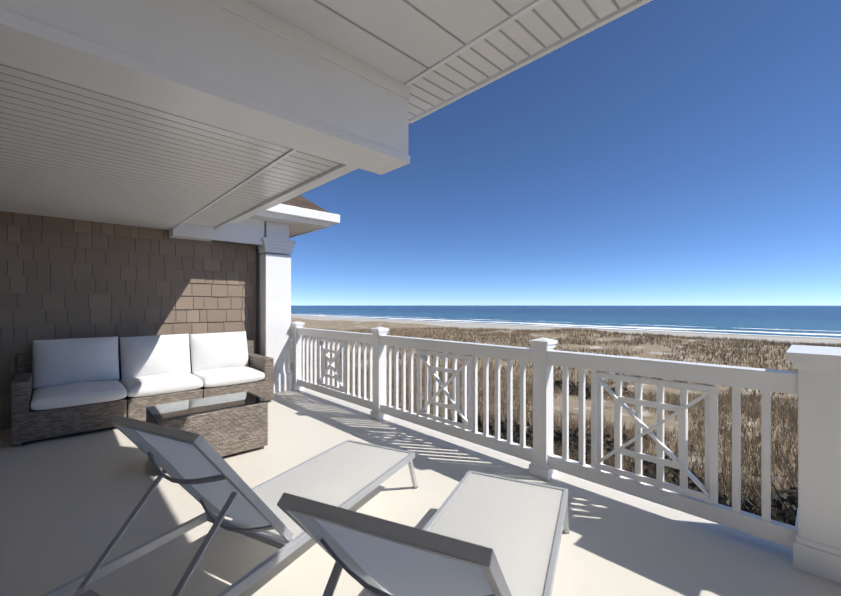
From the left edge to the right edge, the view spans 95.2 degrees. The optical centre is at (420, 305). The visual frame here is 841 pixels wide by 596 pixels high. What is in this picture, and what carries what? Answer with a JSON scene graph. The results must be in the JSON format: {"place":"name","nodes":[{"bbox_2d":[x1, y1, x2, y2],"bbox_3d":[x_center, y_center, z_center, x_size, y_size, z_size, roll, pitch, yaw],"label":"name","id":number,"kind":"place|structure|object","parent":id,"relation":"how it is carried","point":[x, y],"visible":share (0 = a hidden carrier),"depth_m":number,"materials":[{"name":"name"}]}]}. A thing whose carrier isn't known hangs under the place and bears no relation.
{"place":"outdoors","nodes":[
{"label":"outdoors","id":0,"kind":"place"},
{"bbox_2d":[0,63,290,229],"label":"porch ceiling","id":1,"kind":"structure","parent":0,"point":[70,151],"depth_m":2.63,"materials":[{"name":"white wood"}]},
{"bbox_2d":[183,150,341,226],"bbox_3d":[-1.721,-1.120,3.722,0.355,0.196,3.260,0,0,-44],"label":"porch soffit band","id":2,"kind":"object","parent":1,"relation":"attached to","point":[295,168],"visible":0.36,"depth_m":3.30,"materials":[{"name":"white wood"}]},
{"bbox_2d":[169,149,357,246],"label":"porch trim","id":3,"kind":"structure","parent":1,"relation":"attached to","point":[241,228],"depth_m":4.90,"materials":[{"name":"white wood"}]},
{"bbox_2d":[247,204,339,237],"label":"roof fascia","id":4,"kind":"structure","parent":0,"point":[298,214],"depth_m":5.79,"materials":[{"name":"white wood"}]},
{"bbox_2d":[250,215,323,228],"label":"wing soffit","id":5,"kind":"structure","parent":4,"relation":"attached to","point":[257,217],"depth_m":5.90,"materials":[{"name":"white wood"}]},
{"bbox_2d":[289,224,316,236],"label":"wing soffit","id":6,"kind":"structure","parent":4,"relation":"attached to","point":[294,229],"depth_m":6.53,"materials":[{"name":"white wood"}]},
{"bbox_2d":[281,195,328,212],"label":"wing roof","id":7,"kind":"structure","parent":4,"relation":"on","point":[299,201],"depth_m":6.02,"materials":[{"name":"brown wood"}]},
{"bbox_2d":[246,0,533,82],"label":"soffit","id":8,"kind":"structure","parent":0,"point":[403,41],"depth_m":2.04,"materials":[{"name":"white wood"}]},
{"bbox_2d":[408,0,634,119],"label":"soffit vent","id":9,"kind":"object","parent":8,"relation":"attached to","point":[545,24],"depth_m":2.21,"materials":[{"name":"white wood"}]},
{"bbox_2d":[404,0,651,124],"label":"eave trim","id":10,"kind":"structure","parent":8,"relation":"attached to","point":[622,11],"depth_m":2.20,"materials":[{"name":"white paint"}]},
{"bbox_2d":[0,388,840,595],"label":"deck floor","id":11,"kind":"structure","parent":0,"point":[69,503],"depth_m":2.33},
{"bbox_2d":[0,211,256,428],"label":"shingle wall","id":12,"kind":"structure","parent":11,"relation":"on","point":[63,278],"depth_m":4.76,"materials":[{"name":"brown wood"}]},
{"bbox_2d":[11,340,273,446],"bbox_3d":[-3.207,0.932,4.737,2.482,0.800,0.840,0,0,-44],"label":"wicker sofa","id":13,"kind":"object","parent":11,"relation":"on","point":[28,423],"visible":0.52,"depth_m":4.02,"materials":[{"name":"wicker"}]},
{"bbox_2d":[30,331,264,409],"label":"sofa cushions","id":14,"kind":"object","parent":13,"relation":"on","point":[74,372],"visible":1,"depth_m":4.52,"materials":[{"name":"fabric"}]},
{"bbox_2d":[146,402,267,470],"bbox_3d":[-1.906,1.115,3.463,0.860,0.435,0.520,0,0,-44],"label":"wicker coffee table","id":15,"kind":"object","parent":11,"relation":"on","point":[227,431],"visible":0.5,"depth_m":3.34,"materials":[{"name":"wicker"}]},
{"bbox_2d":[145,391,268,419],"bbox_3d":[-1.906,0.886,3.463,0.870,0.008,0.530,0,0,-44],"label":"table top","id":16,"kind":"object","parent":15,"relation":"on","point":[181,408],"visible":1,"depth_m":3.42,"materials":[{"name":"clear glass"}]},
{"bbox_2d":[41,415,417,595],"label":"chaise lounge","id":17,"kind":"object","parent":11,"relation":"on","point":[347,474],"visible":1,"depth_m":1.70,"materials":[{"name":"white fabric"}]},
{"bbox_2d":[211,240,259,354],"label":"wall trim","id":18,"kind":"structure","parent":11,"relation":"on","point":[258,302],"depth_m":5.96,"materials":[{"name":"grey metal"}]},
{"bbox_2d":[258,221,295,392],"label":"corner column","id":19,"kind":"structure","parent":11,"relation":"on","point":[276,249],"depth_m":5.92,"materials":[{"name":"white plastic"}]},
{"bbox_2d":[277,470,569,595],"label":"chaise lounge","id":20,"kind":"object","parent":11,"relation":"on","point":[481,534],"visible":1,"depth_m":1.12,"materials":[{"name":"fabric"}]},
{"bbox_2d":[291,321,797,547],"bbox_3d":[1.367,0.792,2.619,0.163,1.080,9.798,0,0,-44],"label":"deck railing","id":21,"kind":"object","parent":11,"relation":"on","point":[542,355],"visible":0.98,"depth_m":2.86,"materials":[{"name":"white plastic"}]},
{"bbox_2d":[785,345,840,583],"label":"rail pedestal","id":22,"kind":"object","parent":11,"relation":"on","point":[817,545],"visible":0.94,"depth_m":1.90,"materials":[{"name":"white plastic"}]},
{"bbox_2d":[289,0,840,305],"label":"sky","id":23,"kind":"structure","parent":0,"point":[670,152],"materials":[{"name":"blue"}]},
{"bbox_2d":[291,305,840,523],"bbox_3d":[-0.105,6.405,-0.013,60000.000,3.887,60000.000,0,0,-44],"label":"beach","id":24,"kind":"structure","parent":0,"point":[811,324],"depth_m":132.87,"materials":[{"name":"beige sand"}]},
{"bbox_2d":[291,326,840,522],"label":"dune grass tufts","id":25,"kind":"object","parent":24,"relation":"on","point":[725,400],"visible":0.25,"depth_m":24.44,"materials":[{"name":"beige plant"}]},
{"bbox_2d":[438,379,797,525],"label":"dune shrubs","id":26,"kind":"object","parent":24,"relation":"on","point":[785,498],"visible":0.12,"depth_m":12.46,"materials":[{"name":"plant"}]},
{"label":"house wall","id":27,"kind":"structure","parent":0},
{"bbox_2d":[0,0,409,174],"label":"roof beam","id":28,"kind":"structure","parent":27,"relation":"attached to","point":[245,67],"depth_m":1.84,"materials":[{"name":"white paint"}]}
]}

